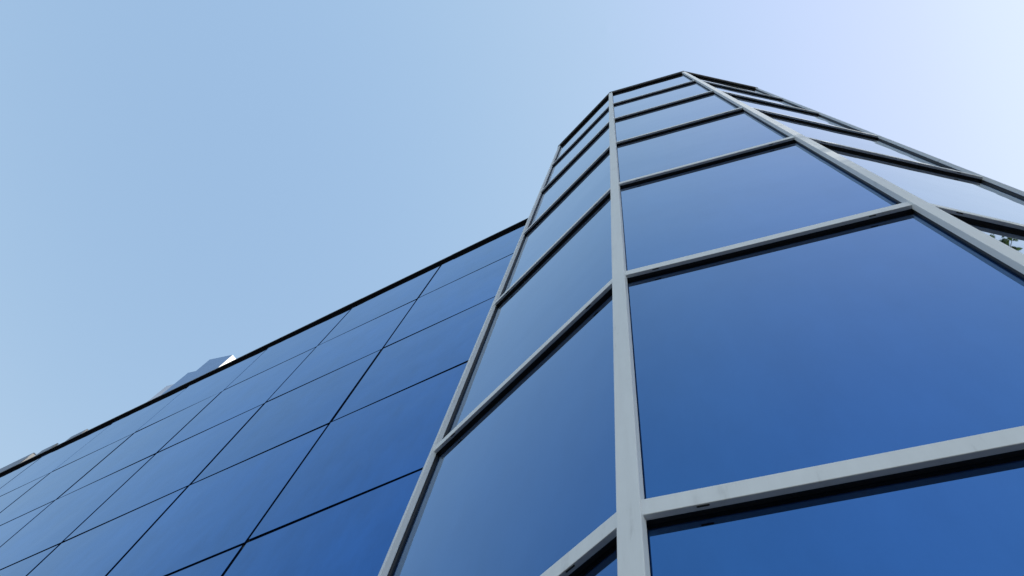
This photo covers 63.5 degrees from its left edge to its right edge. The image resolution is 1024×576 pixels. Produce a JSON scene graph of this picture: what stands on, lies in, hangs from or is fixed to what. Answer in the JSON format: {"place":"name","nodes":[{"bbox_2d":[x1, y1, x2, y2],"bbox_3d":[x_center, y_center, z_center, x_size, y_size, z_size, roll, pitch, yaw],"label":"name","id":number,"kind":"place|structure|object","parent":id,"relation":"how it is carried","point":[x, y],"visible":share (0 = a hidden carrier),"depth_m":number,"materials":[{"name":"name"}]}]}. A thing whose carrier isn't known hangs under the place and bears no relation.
{"place":"outdoors","nodes":[
{"label":"outdoors","id":0,"kind":"place"},
{"bbox_2d":[161,371,194,394],"bbox_3d":[-11.746,4.168,26.408,0.815,7.470,0.162,-13,-75,10],"label":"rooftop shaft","id":1,"kind":"object","parent":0,"point":[180,381],"visible":0.1,"depth_m":29.11,"materials":[{"name":"grey metal"}]},
{"bbox_2d":[0,0,1023,468],"label":"sky","id":2,"kind":"structure","parent":0,"point":[185,184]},
{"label":"pavement","id":3,"kind":"structure","parent":0,"visible":0},
{"bbox_2d":[0,218,527,575],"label":"glass office building","id":4,"kind":"structure","parent":3,"relation":"on","point":[305,450],"depth_m":12.75,"materials":[{"name":"tinted glass"},{"name":"grey metal"}]},
{"bbox_2d":[0,452,35,471],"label":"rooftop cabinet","id":5,"kind":"object","parent":4,"relation":"on","point":[21,460],"visible":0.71,"depth_m":24.93,"materials":[{"name":"grey metal"}]},
{"bbox_2d":[35,443,58,455],"bbox_3d":[-14.037,5.091,24.060,0.650,1.967,0.040,-25,-77,13],"label":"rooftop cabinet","id":6,"kind":"object","parent":4,"relation":"on","point":[52,446],"visible":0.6,"depth_m":24.81,"materials":[{"name":"grey metal"}]},
{"bbox_2d":[66,429,88,440],"bbox_3d":[-13.008,4.622,23.795,0.668,1.967,0.037,-25,-77,13],"label":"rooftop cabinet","id":7,"kind":"object","parent":4,"relation":"on","point":[77,434],"visible":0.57,"depth_m":24.57,"materials":[{"name":"grey metal"}]},
{"bbox_2d":[147,384,173,401],"bbox_3d":[-12.677,4.679,26.675,0.730,7.470,0.164,-14,-75,11],"label":"rooftop shaft","id":8,"kind":"object","parent":4,"relation":"on","point":[163,390],"visible":0.1,"depth_m":29.66,"materials":[{"name":"grey metal"}]},
{"bbox_2d":[176,355,235,387],"bbox_3d":[-10.777,3.658,26.137,1.003,7.470,0.173,-12,-74,10],"label":"rooftop shaft","id":9,"kind":"object","parent":4,"relation":"on","point":[209,365],"visible":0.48,"depth_m":28.84,"materials":[{"name":"grey metal"}]},
{"bbox_2d":[378,71,1023,575],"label":"glass stair tower","id":10,"kind":"structure","parent":3,"relation":"on","point":[732,329],"depth_m":3.48,"materials":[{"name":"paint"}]},
{"bbox_2d":[391,292,615,575],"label":"window pane","id":11,"kind":"structure","parent":10,"relation":"in","point":[533,476],"depth_m":3.65,"materials":[{"name":"blue glass"}]},
{"bbox_2d":[446,195,611,435],"bbox_3d":[0.244,0.083,6.335,0.030,2.841,1.598,43,-73,-7],"label":"window pane","id":12,"kind":"structure","parent":10,"relation":"in","point":[580,266],"depth_m":6.06,"materials":[{"name":"blue glass"}]},
{"bbox_2d":[502,151,609,294],"bbox_3d":[0.560,-0.772,9.074,0.030,2.807,1.598,43,-73,-7],"label":"window pane","id":13,"kind":"structure","parent":10,"relation":"in","point":[596,182],"depth_m":8.98,"materials":[{"name":"blue glass"}]},
{"bbox_2d":[529,126,609,226],"bbox_3d":[0.875,-1.624,11.805,0.030,2.826,1.598,43,-73,-7],"label":"window pane","id":14,"kind":"structure","parent":10,"relation":"in","point":[601,143],"depth_m":11.82,"materials":[{"name":"blue glass"}]},
{"bbox_2d":[546,109,608,184],"bbox_3d":[1.183,-2.458,14.478,0.030,2.681,1.598,43,-73,-7],"label":"window pane","id":15,"kind":"structure","parent":10,"relation":"in","point":[604,119],"depth_m":14.61,"materials":[{"name":"blue glass"}]},
{"bbox_2d":[555,97,608,160],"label":"window pane","id":16,"kind":"structure","parent":10,"relation":"in","point":[605,104],"depth_m":17.37,"materials":[{"name":"blue glass"}]},
{"bbox_2d":[576,543,617,575],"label":"window pane","id":17,"kind":"structure","parent":10,"relation":"in","point":[606,564],"depth_m":2.37,"materials":[{"name":"blue glass"}]},
{"bbox_2d":[613,74,692,102],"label":"window pane","id":18,"kind":"structure","parent":10,"relation":"in","point":[678,79],"depth_m":16.89,"materials":[{"name":"blue glass"}]},
{"bbox_2d":[614,82,709,117],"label":"window pane","id":19,"kind":"structure","parent":10,"relation":"in","point":[692,89],"depth_m":14.15,"materials":[{"name":"blue glass"}]},
{"bbox_2d":[615,93,737,141],"bbox_3d":[2.188,-2.357,11.425,1.594,2.826,0.030,-14,-75,11],"label":"window pane","id":20,"kind":"structure","parent":10,"relation":"in","point":[710,104],"depth_m":11.38,"materials":[{"name":"blue glass"}]},
{"bbox_2d":[617,111,786,181],"bbox_3d":[1.873,-1.505,8.693,1.594,2.807,0.030,-14,-75,11],"label":"window pane","id":21,"kind":"structure","parent":10,"relation":"in","point":[740,130],"depth_m":8.54,"materials":[{"name":"blue glass"}]},
{"bbox_2d":[694,76,766,94],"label":"window pane","id":22,"kind":"structure","parent":10,"relation":"in","point":[704,79],"depth_m":17.12,"materials":[{"name":"blue glass"}]},
{"bbox_2d":[709,84,801,108],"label":"window pane","id":23,"kind":"structure","parent":10,"relation":"in","point":[719,88],"depth_m":14.32,"materials":[{"name":"blue glass"}]},
{"bbox_2d":[620,142,898,270],"bbox_3d":[1.557,-0.650,5.955,1.594,2.841,0.030,-14,-75,11],"label":"window pane","id":24,"kind":"structure","parent":10,"relation":"in","point":[789,186],"depth_m":5.61,"materials":[{"name":"blue glass"}]},
{"bbox_2d":[731,96,855,130],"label":"window pane","id":25,"kind":"structure","parent":10,"relation":"in","point":[754,104],"depth_m":11.47,"materials":[{"name":"blue glass"}]},
{"bbox_2d":[627,211,1023,498],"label":"window pane","id":26,"kind":"structure","parent":10,"relation":"in","point":[893,333],"depth_m":3.08,"materials":[{"name":"blue glass"}]},
{"bbox_2d":[647,455,1023,575],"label":"window pane","id":27,"kind":"structure","parent":10,"relation":"in","point":[968,520],"depth_m":2.10,"materials":[{"name":"blue glass"}]},
{"bbox_2d":[765,114,948,168],"bbox_3d":[3.418,-1.512,8.513,1.589,2.807,0.030,13,-72,2],"label":"window pane","id":28,"kind":"structure","parent":10,"relation":"in","point":[808,130],"depth_m":8.57,"materials":[{"name":"blue glass"}]},
{"bbox_2d":[824,146,1023,223],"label":"window pane","id":29,"kind":"structure","parent":10,"relation":"in","point":[933,187],"depth_m":5.87,"materials":[{"name":"blue glass"}]},
{"bbox_2d":[960,219,1023,253],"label":"window pane","id":30,"kind":"structure","parent":10,"relation":"in","point":[1013,239],"depth_m":4.15,"materials":[{"name":"blue glass"}]}
]}

